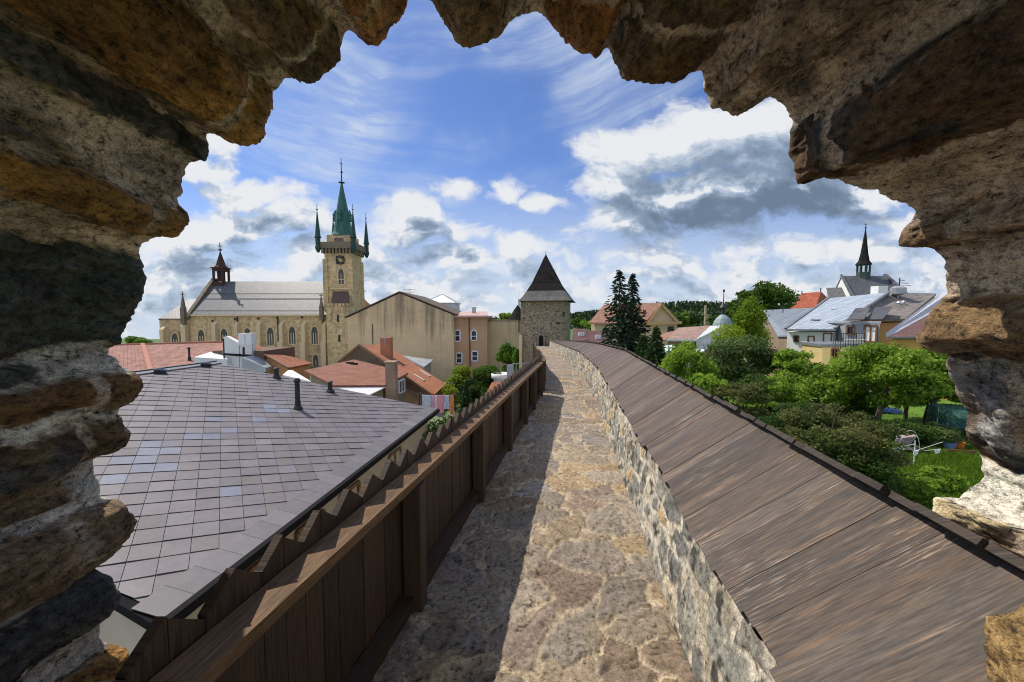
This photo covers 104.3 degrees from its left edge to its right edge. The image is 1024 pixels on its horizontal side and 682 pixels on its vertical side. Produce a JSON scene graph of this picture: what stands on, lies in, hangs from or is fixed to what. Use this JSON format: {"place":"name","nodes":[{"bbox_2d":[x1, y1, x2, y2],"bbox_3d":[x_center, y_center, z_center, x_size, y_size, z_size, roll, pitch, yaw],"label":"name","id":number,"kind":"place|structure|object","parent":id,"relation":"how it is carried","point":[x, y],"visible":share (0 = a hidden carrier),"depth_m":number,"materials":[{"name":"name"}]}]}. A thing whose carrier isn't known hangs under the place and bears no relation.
{"place":"outdoors","nodes":[
{"label":"outdoors","id":0,"kind":"place"},
{"bbox_2d":[121,329,746,426],"bbox_3d":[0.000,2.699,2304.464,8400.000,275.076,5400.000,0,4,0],"label":"ground","id":1,"kind":"structure","parent":0,"point":[440,415],"depth_m":30.71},
{"bbox_2d":[123,336,153,343],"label":"broad tree","id":2,"kind":"object","parent":1,"relation":"on","point":[131,339],"visible":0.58,"depth_m":188.32,"materials":[{"name":"green plant"}]},
{"bbox_2d":[108,341,231,370],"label":"long red roof house","id":3,"kind":"structure","parent":1,"relation":"on","point":[136,356],"depth_m":41.98,"materials":[{"name":"tile"}]},
{"bbox_2d":[212,333,294,372],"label":"white firewall house","id":4,"kind":"structure","parent":1,"relation":"on","point":[240,351],"depth_m":38.11,"materials":[{"name":"paint"}]},
{"bbox_2d":[158,163,368,366],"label":"church","id":5,"kind":"structure","parent":1,"relation":"on","point":[307,320],"depth_m":97.11,"materials":[{"name":"stone"}]},
{"bbox_2d":[170,332,179,341],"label":"window","id":6,"kind":"structure","parent":5,"relation":"in","point":[174,337],"depth_m":97.09,"materials":[{"name":"stone"}]},
{"bbox_2d":[197,329,205,341],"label":"window","id":7,"kind":"structure","parent":5,"relation":"in","point":[201,335],"depth_m":97.04,"materials":[{"name":"stone"}]},
{"bbox_2d":[220,327,228,340],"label":"window","id":8,"kind":"structure","parent":5,"relation":"in","point":[223,332],"depth_m":97.02,"materials":[{"name":"stone"}]},
{"bbox_2d":[266,326,274,346],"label":"window","id":9,"kind":"structure","parent":5,"relation":"in","point":[270,333],"depth_m":97.07,"materials":[{"name":"stone"}]},
{"bbox_2d":[288,325,296,344],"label":"window","id":10,"kind":"structure","parent":5,"relation":"in","point":[292,333],"depth_m":97.04,"materials":[{"name":"stone"}]},
{"bbox_2d":[310,325,318,344],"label":"window","id":11,"kind":"structure","parent":5,"relation":"in","point":[314,331],"depth_m":97.04,"materials":[{"name":"stone"}]},
{"bbox_2d":[312,355,319,365],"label":"window","id":12,"kind":"structure","parent":5,"relation":"in","point":[315,358],"depth_m":97.42,"materials":[{"name":"glass"}]},
{"bbox_2d":[337,268,344,284],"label":"window","id":13,"kind":"structure","parent":5,"relation":"in","point":[340,273],"depth_m":97.19,"materials":[{"name":"stone"}]},
{"bbox_2d":[93,361,439,654],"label":"tiled house","id":14,"kind":"structure","parent":1,"relation":"on","point":[209,473],"depth_m":8.80,"materials":[{"name":"tile"}]},
{"bbox_2d":[246,556,262,571],"bbox_3d":[-4.459,4.512,7.127,0.120,1.291,0.990,0,4,6],"label":"window","id":15,"kind":"structure","parent":14,"relation":"in","point":[252,568],"depth_m":6.86,"materials":[{"name":"brown wood"}]},
{"bbox_2d":[294,509,325,540],"bbox_3d":[-4.302,4.428,8.516,0.120,1.291,0.990,0,4,6],"label":"window","id":16,"kind":"structure","parent":14,"relation":"in","point":[297,532],"depth_m":8.05,"materials":[{"name":"brown wood"}]},
{"bbox_2d":[338,480,360,498],"bbox_3d":[-4.123,4.333,10.103,0.120,1.291,0.990,0,4,6],"label":"window","id":17,"kind":"structure","parent":14,"relation":"in","point":[358,483],"depth_m":10.34,"materials":[{"name":"brown wood"}]},
{"bbox_2d":[388,446,401,462],"bbox_3d":[-3.809,4.167,12.880,0.120,1.291,0.990,0,4,6],"label":"window","id":18,"kind":"structure","parent":14,"relation":"in","point":[399,448],"depth_m":12.82,"materials":[{"name":"brown wood"}]},
{"bbox_2d":[255,345,312,379],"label":"orange roof house","id":19,"kind":"structure","parent":1,"relation":"on","point":[284,363],"depth_m":38.70,"materials":[{"name":"orange tile"}]},
{"bbox_2d":[283,360,407,401],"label":"brown roof house","id":20,"kind":"structure","parent":1,"relation":"on","point":[387,381],"depth_m":25.86,"materials":[{"name":"tile"}]},
{"bbox_2d":[398,378,404,393],"bbox_3d":[-7.710,3.156,27.785,0.140,0.931,1.083,0,4,6],"label":"window","id":21,"kind":"structure","parent":20,"relation":"in","point":[401,383],"depth_m":27.76,"materials":[{"name":"white paint"}]},
{"bbox_2d":[337,335,444,406],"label":"steep orange roof house","id":22,"kind":"structure","parent":1,"relation":"on","point":[417,378],"depth_m":33.12,"materials":[{"name":"tile"}]},
{"bbox_2d":[345,289,460,381],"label":"gable building","id":23,"kind":"structure","parent":1,"relation":"on","point":[414,325],"depth_m":55.01,"materials":[{"name":"paint"}]},
{"bbox_2d":[402,355,432,373],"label":"grey lean to","id":24,"kind":"object","parent":1,"relation":"on","point":[424,364],"visible":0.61,"depth_m":46.78,"materials":[{"name":"metal"}]},
{"bbox_2d":[416,392,456,413],"bbox_3d":[-4.550,4.388,24.313,2.343,2.471,0.906,0,4,0],"label":"washing line","id":25,"kind":"object","parent":1,"relation":"on","point":[443,395],"visible":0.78,"depth_m":24.24,"materials":[{"name":"metal"}]},
{"bbox_2d":[422,395,430,406],"bbox_3d":[-5.207,3.655,24.269,0.532,0.725,0.113,0,4,0],"label":"sheet","id":26,"kind":"object","parent":25,"relation":"hanging from","point":[426,400],"visible":0.94,"depth_m":24.25,"materials":[{"name":"fabric"}]},
{"bbox_2d":[438,395,443,412],"bbox_3d":[-4.342,3.855,24.276,0.365,1.123,0.100,0,4,0],"label":"cloth","id":27,"kind":"object","parent":25,"relation":"hanging from","point":[441,402],"visible":0.97,"depth_m":24.26,"materials":[{"name":"fabric"}]},
{"bbox_2d":[444,395,448,408],"bbox_3d":[-3.971,3.729,24.258,0.305,0.869,0.122,0,4,0],"label":"towel","id":28,"kind":"object","parent":25,"relation":"hanging from","point":[446,401],"visible":1,"depth_m":24.25,"materials":[{"name":"fabric"}]},
{"bbox_2d":[450,395,453,414],"bbox_3d":[-3.663,3.891,24.286,0.284,1.195,0.128,1,4,9],"label":"cloth","id":29,"kind":"object","parent":25,"relation":"hanging from","point":[451,404],"visible":0.94,"depth_m":24.27,"materials":[{"name":"fabric"}]},
{"bbox_2d":[422,409,461,440],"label":"hedge","id":30,"kind":"object","parent":1,"relation":"on","point":[434,428],"visible":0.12,"depth_m":16.50,"materials":[{"name":"green plant"}]},
{"bbox_2d":[431,294,460,310],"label":"white rooftop building","id":31,"kind":"structure","parent":1,"relation":"on","point":[446,300],"depth_m":72.62,"materials":[{"name":"paint"}]},
{"bbox_2d":[442,383,459,410],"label":"garden shrub","id":32,"kind":"object","parent":1,"relation":"on","point":[448,389],"visible":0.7,"depth_m":29.98,"materials":[{"name":"green plant"}]},
{"bbox_2d":[445,365,472,396],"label":"garden shrub","id":33,"kind":"object","parent":1,"relation":"on","point":[461,374],"visible":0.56,"depth_m":32.88,"materials":[{"name":"green plant"}]},
{"bbox_2d":[457,380,472,413],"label":"dwarf conifer","id":34,"kind":"object","parent":1,"relation":"on","point":[466,397],"visible":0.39,"depth_m":25.66,"materials":[{"name":"green plant"}]},
{"bbox_2d":[457,378,481,404],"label":"garden shrub","id":35,"kind":"object","parent":1,"relation":"on","point":[475,390],"visible":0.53,"depth_m":31.00,"materials":[{"name":"green plant"}]},
{"bbox_2d":[454,307,492,377],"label":"tan tenement","id":36,"kind":"structure","parent":1,"relation":"on","point":[471,338],"depth_m":56.12,"materials":[{"name":"beige paint"}]},
{"bbox_2d":[455,330,460,341],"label":"window","id":37,"kind":"structure","parent":36,"relation":"in","point":[457,332],"depth_m":56.01,"materials":[{"name":"white paint"}]},
{"bbox_2d":[456,352,462,363],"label":"window","id":38,"kind":"structure","parent":36,"relation":"in","point":[459,359],"depth_m":56.21,"materials":[{"name":"white paint"}]},
{"bbox_2d":[470,329,476,340],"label":"window","id":39,"kind":"structure","parent":36,"relation":"in","point":[473,334],"depth_m":56.00,"materials":[{"name":"white paint"}]},
{"bbox_2d":[471,351,477,361],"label":"window","id":40,"kind":"structure","parent":36,"relation":"in","point":[474,354],"depth_m":56.18,"materials":[{"name":"white paint"}]},
{"bbox_2d":[471,364,503,388],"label":"garden shrub","id":41,"kind":"object","parent":1,"relation":"on","point":[482,374],"visible":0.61,"depth_m":33.58,"materials":[{"name":"green plant"}]},
{"bbox_2d":[491,372,506,381],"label":"white garden pool","id":42,"kind":"structure","parent":1,"relation":"on","point":[500,377],"depth_m":32.56,"materials":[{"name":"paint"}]},
{"bbox_2d":[497,312,510,319],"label":"broad tree","id":43,"kind":"object","parent":1,"relation":"on","point":[504,316],"visible":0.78,"depth_m":74.27,"materials":[{"name":"green plant"}]},
{"bbox_2d":[488,317,520,371],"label":"plain annex","id":44,"kind":"object","parent":1,"relation":"on","point":[500,332],"visible":0.29,"depth_m":57.57,"materials":[{"name":"paint"}]},
{"bbox_2d":[495,340,518,371],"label":"climbing shrub","id":45,"kind":"object","parent":1,"relation":"on","point":[505,354],"visible":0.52,"depth_m":43.75,"materials":[{"name":"green plant"}]},
{"bbox_2d":[508,305,520,319],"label":"bastion roof tower","id":46,"kind":"structure","parent":1,"relation":"on","point":[514,315],"depth_m":61.06,"materials":[{"name":"grey wood"}]},
{"bbox_2d":[512,349,518,371],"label":"climbing shrub","id":47,"kind":"object","parent":1,"relation":"on","point":[515,357],"visible":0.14,"depth_m":41.75,"materials":[{"name":"green plant"}]},
{"bbox_2d":[507,363,525,376],"bbox_3d":[0.880,3.329,31.262,2.584,3.538,2.400,0,4,0],"label":"terrace railing","id":48,"kind":"object","parent":1,"relation":"on","point":[510,369],"visible":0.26,"depth_m":30.07,"materials":[{"name":"metal"}]},
{"bbox_2d":[518,255,575,367],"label":"tower","id":49,"kind":"structure","parent":1,"relation":"on","point":[546,300],"depth_m":36.15,"materials":[{"name":"grey stone"}]},
{"bbox_2d":[537,333,544,345],"bbox_3d":[2.643,0.014,36.078,0.746,1.517,0.140,1,4,13],"label":"window","id":50,"kind":"structure","parent":49,"relation":"in","point":[541,337],"depth_m":36.06,"materials":[{"name":"stone"}]},
{"bbox_2d":[571,317,585,328],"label":"broad tree","id":51,"kind":"object","parent":1,"relation":"on","point":[576,321],"visible":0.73,"depth_m":168.35,"materials":[{"name":"green plant"}]},
{"bbox_2d":[572,328,588,340],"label":"red house","id":52,"kind":"structure","parent":1,"relation":"on","point":[579,334],"depth_m":59.91,"materials":[{"name":"purple tile"}]},
{"bbox_2d":[580,320,590,329],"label":"broad tree","id":53,"kind":"object","parent":1,"relation":"on","point":[586,324],"visible":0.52,"depth_m":149.06,"materials":[{"name":"green plant"}]},
{"bbox_2d":[586,330,613,344],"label":"red house","id":54,"kind":"structure","parent":1,"relation":"on","point":[593,336],"depth_m":58.37,"materials":[{"name":"purple tile"}]},
{"bbox_2d":[589,303,681,355],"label":"cream gable house","id":55,"kind":"structure","parent":1,"relation":"on","point":[663,318],"depth_m":84.98,"materials":[{"name":"beige paint"}]},
{"bbox_2d":[495,300,790,328],"bbox_3d":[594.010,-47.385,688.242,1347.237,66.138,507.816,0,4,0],"label":"forest","id":56,"kind":"object","parent":1,"relation":"on","point":[696,307],"visible":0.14,"depth_m":778.93,"materials":[{"name":"green plant"}]},
{"bbox_2d":[672,311,687,327],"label":"broad tree","id":57,"kind":"object","parent":1,"relation":"on","point":[680,317],"visible":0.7,"depth_m":128.18,"materials":[{"name":"green plant"}]},
{"bbox_2d":[687,314,700,326],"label":"broad tree","id":58,"kind":"object","parent":1,"relation":"on","point":[693,319],"visible":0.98,"depth_m":123.86,"materials":[{"name":"green plant"}]},
{"bbox_2d":[713,289,732,357],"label":"dome turret","id":59,"kind":"object","parent":1,"relation":"on","point":[722,318],"visible":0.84,"depth_m":71.22,"materials":[{"name":"metal"}]},
{"bbox_2d":[725,280,800,321],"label":"broad tree","id":60,"kind":"object","parent":1,"relation":"on","point":[773,294],"visible":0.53,"depth_m":76.42,"materials":[{"name":"green plant"}]},
{"bbox_2d":[549,339,1023,681],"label":"town wall","id":61,"kind":"structure","parent":1,"relation":"on","point":[775,555],"depth_m":1.56,"materials":[{"name":"wood"}]},
{"bbox_2d":[99,341,545,681],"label":"wooden fence","id":62,"kind":"object","parent":61,"relation":"on","point":[339,594],"visible":0.87,"depth_m":1.66,"materials":[{"name":"brown wood"}]},
{"bbox_2d":[0,0,1023,681],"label":"stone archway","id":63,"kind":"object","parent":61,"relation":"on","point":[114,114],"visible":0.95,"depth_m":1.15,"materials":[{"name":"brown stone"}]},
{"bbox_2d":[371,346,694,681],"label":"walkway","id":64,"kind":"structure","parent":61,"relation":"on","point":[544,572],"depth_m":2.41,"materials":[{"name":"stone"}]},
{"bbox_2d":[763,305,811,376],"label":"blue grey house","id":65,"kind":"structure","parent":1,"relation":"on","point":[779,320],"depth_m":54.68,"materials":[{"name":"metal"}]},
{"bbox_2d":[791,288,826,308],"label":"red hipped house","id":66,"kind":"structure","parent":1,"relation":"on","point":[810,300],"depth_m":84.15,"materials":[{"name":"tile"}]},
{"bbox_2d":[826,287,845,297],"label":"grey hall","id":67,"kind":"structure","parent":1,"relation":"on","point":[835,292],"depth_m":98.76,"materials":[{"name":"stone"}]},
{"bbox_2d":[784,286,890,365],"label":"white house","id":68,"kind":"structure","parent":1,"relation":"on","point":[812,325],"depth_m":39.90,"materials":[{"name":"blue metal"}]},
{"bbox_2d":[799,278,935,366],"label":"dormer house","id":69,"kind":"structure","parent":1,"relation":"on","point":[878,320],"depth_m":36.06,"materials":[{"name":"grey metal"}]},
{"bbox_2d":[830,348,838,358],"bbox_3d":[26.570,1.068,32.756,0.140,0.998,0.567,-2,4,-25],"label":"window","id":70,"kind":"structure","parent":69,"relation":"in","point":[833,350],"depth_m":32.74,"materials":[{"name":"brown wood"}]},
{"bbox_2d":[846,325,854,334],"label":"window","id":71,"kind":"structure","parent":69,"relation":"in","point":[848,329],"depth_m":35.08,"materials":[{"name":"brown wood"}]},
{"bbox_2d":[863,324,877,342],"bbox_3d":[30.346,-0.625,33.701,0.140,1.535,0.990,-1,4,-21],"label":"window","id":72,"kind":"structure","parent":69,"relation":"in","point":[871,333],"depth_m":33.66,"materials":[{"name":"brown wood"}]},
{"bbox_2d":[836,224,907,295],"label":"white church","id":73,"kind":"structure","parent":1,"relation":"on","point":[860,283],"depth_m":115.31,"materials":[{"name":"paint"}]},
{"bbox_2d":[121,0,946,338],"label":"sky","id":74,"kind":"structure","parent":0,"point":[467,168],"materials":[{"name":"blue"}]},
{"bbox_2d":[572,309,733,328],"bbox_3d":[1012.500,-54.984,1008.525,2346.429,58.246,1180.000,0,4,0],"label":"hills","id":75,"kind":"structure","parent":0,"point":[707,323],"depth_m":743.52,"materials":[{"name":"green plant"}]},
{"bbox_2d":[681,377,983,509],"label":"lawn","id":76,"kind":"structure","parent":0,"point":[916,410],"depth_m":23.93,"materials":[{"name":"green plant"}]},
{"bbox_2d":[600,270,640,351],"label":"spruce tree","id":77,"kind":"object","parent":76,"relation":"on","point":[617,318],"visible":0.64,"depth_m":44.49,"materials":[{"name":"green plant"}]},
{"bbox_2d":[612,273,651,352],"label":"spruce tree","id":78,"kind":"object","parent":76,"relation":"on","point":[639,320],"visible":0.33,"depth_m":45.43,"materials":[{"name":"green plant"}]},
{"bbox_2d":[634,334,650,358],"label":"cypress tree","id":79,"kind":"object","parent":76,"relation":"on","point":[642,346],"visible":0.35,"depth_m":35.90,"materials":[{"name":"green plant"}]},
{"bbox_2d":[644,326,666,365],"bbox_3d":[11.241,1.562,31.122,2.898,5.536,3.155,-2,4,-34],"label":"fir tree","id":80,"kind":"object","parent":76,"relation":"on","point":[656,354],"visible":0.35,"depth_m":30.86,"materials":[{"name":"green plant"}]},
{"bbox_2d":[658,339,719,388],"bbox_3d":[10.705,2.435,24.332,4.095,5.116,4.031,-2,4,-26],"label":"leafy bush","id":81,"kind":"object","parent":76,"relation":"on","point":[676,359],"visible":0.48,"depth_m":23.19,"materials":[{"name":"green plant"}]},
{"bbox_2d":[666,325,722,376],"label":"tiled house","id":82,"kind":"structure","parent":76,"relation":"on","point":[677,336],"depth_m":50.90,"materials":[{"name":"tile"}]},
{"bbox_2d":[691,372,730,397],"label":"leafy bush","id":83,"kind":"object","parent":76,"relation":"on","point":[703,382],"visible":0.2,"depth_m":19.56,"materials":[{"name":"green plant"}]},
{"bbox_2d":[699,292,773,361],"bbox_3d":[23.467,-0.307,40.662,8.375,9.135,5.134,-2,4,-34],"label":"deciduous tree","id":84,"kind":"object","parent":76,"relation":"on","point":[753,326],"visible":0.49,"depth_m":39.42,"materials":[{"name":"green plant"}]},
{"bbox_2d":[706,382,773,417],"bbox_3d":[10.699,3.592,19.233,3.383,3.441,4.019,2,4,27],"label":"brown shrub","id":85,"kind":"object","parent":76,"relation":"on","point":[747,392],"visible":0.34,"depth_m":18.48,"materials":[{"name":"green plant"}]},
{"bbox_2d":[703,334,779,383],"bbox_3d":[16.645,1.894,29.333,5.546,5.050,4.885,0,4,0],"label":"round tree","id":86,"kind":"object","parent":76,"relation":"on","point":[757,354],"visible":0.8,"depth_m":27.97,"materials":[{"name":"green plant"}]},
{"bbox_2d":[735,373,785,422],"bbox_3d":[14.097,3.365,22.282,3.542,3.221,3.593,3,4,37],"label":"dark bush","id":87,"kind":"object","parent":76,"relation":"on","point":[759,378],"visible":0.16,"depth_m":21.73,"materials":[{"name":"green plant"}]},
{"bbox_2d":[735,375,813,423],"bbox_3d":[14.201,3.429,21.700,4.161,3.160,3.776,0,4,0],"label":"leafy bush","id":88,"kind":"object","parent":76,"relation":"on","point":[794,393],"visible":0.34,"depth_m":20.97,"materials":[{"name":"green plant"}]},
{"bbox_2d":[756,399,836,435],"bbox_3d":[10.976,3.905,15.512,3.304,3.010,2.918,0,4,0],"label":"dark bush","id":89,"kind":"object","parent":76,"relation":"on","point":[771,420],"visible":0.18,"depth_m":15.47,"materials":[{"name":"green plant"}]},
{"bbox_2d":[771,347,826,376],"bbox_3d":[18.899,2.513,26.062,3.320,4.211,4.008,3,4,36],"label":"leafy tree","id":90,"kind":"object","parent":76,"relation":"on","point":[792,361],"visible":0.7,"depth_m":25.76,"materials":[{"name":"green plant"}]},
{"bbox_2d":[780,363,869,406],"bbox_3d":[17.934,3.057,23.101,4.684,3.499,4.476,-2,4,-31],"label":"leafy tree","id":91,"kind":"object","parent":76,"relation":"on","point":[826,379],"visible":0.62,"depth_m":21.93,"materials":[{"name":"green plant"}]},
{"bbox_2d":[772,402,921,496],"bbox_3d":[10.951,3.877,13.248,3.882,3.442,4.872,1,4,11],"label":"brown shrub","id":92,"kind":"object","parent":76,"relation":"on","point":[861,434],"visible":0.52,"depth_m":12.85,"materials":[{"name":"green plant"}]},
{"bbox_2d":[828,392,890,424],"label":"dark bush","id":93,"kind":"object","parent":76,"relation":"on","point":[860,403],"visible":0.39,"depth_m":21.57,"materials":[{"name":"green plant"}]},
{"bbox_2d":[829,441,901,495],"bbox_3d":[11.151,4.355,12.718,1.863,2.568,2.444,3,5,42],"label":"dark bush","id":94,"kind":"object","parent":76,"relation":"on","point":[880,472],"visible":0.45,"depth_m":12.00,"materials":[{"name":"green plant"}]},
{"bbox_2d":[827,340,953,421],"bbox_3d":[19.321,2.446,20.643,5.203,5.016,5.175,-3,4,-36],"label":"orchard tree","id":95,"kind":"object","parent":76,"relation":"on","point":[907,376],"visible":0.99,"depth_m":19.58,"materials":[{"name":"green plant"}]},
{"bbox_2d":[883,407,902,413],"bbox_3d":[23.015,4.253,24.301,1.317,0.400,0.710,0,4,0],"label":"blue tarpaulin","id":96,"kind":"object","parent":76,"relation":"on","point":[891,411],"visible":0.73,"depth_m":24.03,"materials":[{"name":"blue plastic"}]},
{"bbox_2d":[872,382,941,418],"bbox_3d":[22.398,3.072,22.698,3.207,3.504,2.990,0,4,0],"label":"orchard tree","id":97,"kind":"object","parent":76,"relation":"on","point":[905,411],"visible":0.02,"depth_m":22.68,"materials":[{"name":"green plant"}]},
{"bbox_2d":[895,429,919,449],"bbox_3d":[17.414,4.341,17.530,0.819,1.095,1.918,3,5,42],"label":"garden swing","id":98,"kind":"object","parent":76,"relation":"on","point":[908,439],"visible":0.59,"depth_m":17.49,"materials":[{"name":"white fabric"}]},
{"bbox_2d":[862,418,953,445],"bbox_3d":[18.499,4.356,18.940,3.130,1.404,2.636,1,4,18],"label":"dark bush","id":99,"kind":"object","parent":76,"relation":"on","point":[912,426],"visible":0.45,"depth_m":18.14,"materials":[{"name":"green plant"}]},
{"bbox_2d":[886,290,946,399],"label":"pink roof house","id":100,"kind":"structure","parent":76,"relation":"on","point":[909,329],"depth_m":30.69,"materials":[{"name":"metal"}]},
{"bbox_2d":[892,473,941,508],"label":"flower plant","id":101,"kind":"object","parent":76,"relation":"on","point":[927,494],"visible":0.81,"depth_m":12.50,"materials":[{"name":"green plant"}]},
{"bbox_2d":[900,438,941,463],"bbox_3d":[16.174,4.241,16.189,3.572,1.458,0.701,-2,4,-23],"label":"rotary airer","id":102,"kind":"object","parent":76,"relation":"on","point":[914,444],"visible":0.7,"depth_m":15.72,"materials":[{"name":"white paint"}]},
{"bbox_2d":[911,348,961,422],"bbox_3d":[23.240,2.485,21.722,4.441,4.808,4.681,0,4,0],"label":"orchard tree","id":103,"kind":"object","parent":76,"relation":"on","point":[954,397],"visible":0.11,"depth_m":21.00,"materials":[{"name":"green plant"}]},
{"bbox_2d":[915,421,969,447],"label":"bush","id":104,"kind":"object","parent":76,"relation":"on","point":[950,434],"visible":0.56,"depth_m":17.66,"materials":[{"name":"green plant"}]},
{"bbox_2d":[915,465,971,491],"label":"flower plant","id":105,"kind":"object","parent":76,"relation":"on","point":[949,483],"visible":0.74,"depth_m":13.31,"materials":[{"name":"green plant"}]},
{"bbox_2d":[924,403,967,430],"bbox_3d":[22.401,4.018,19.882,2.560,1.453,2.521,0,4,0],"label":"net enclosure","id":106,"kind":"object","parent":76,"relation":"on","point":[943,415],"visible":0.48,"depth_m":19.69,"materials":[{"name":"teal fabric"}]},
{"bbox_2d":[943,441,956,448],"bbox_3d":[19.242,4.609,17.514,0.480,0.360,0.468,0,4,0],"label":"garden bucket","id":107,"kind":"object","parent":76,"relation":"on","point":[947,445],"visible":0.66,"depth_m":17.37,"materials":[{"name":"plastic"}]},
{"bbox_2d":[951,441,965,449],"bbox_3d":[19.621,4.609,17.514,0.480,0.360,0.468,0,4,0],"label":"garden bucket","id":108,"kind":"object","parent":76,"relation":"on","point":[960,445],"visible":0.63,"depth_m":17.35,"materials":[{"name":"plastic"}]},
{"bbox_2d":[945,449,975,454],"bbox_3d":[19.162,4.740,17.021,1.042,0.180,0.050,1,4,11],"label":"bed edging","id":109,"kind":"object","parent":76,"relation":"on","point":[973,452],"visible":0.71,"depth_m":16.98,"materials":[{"name":"brown wood"}]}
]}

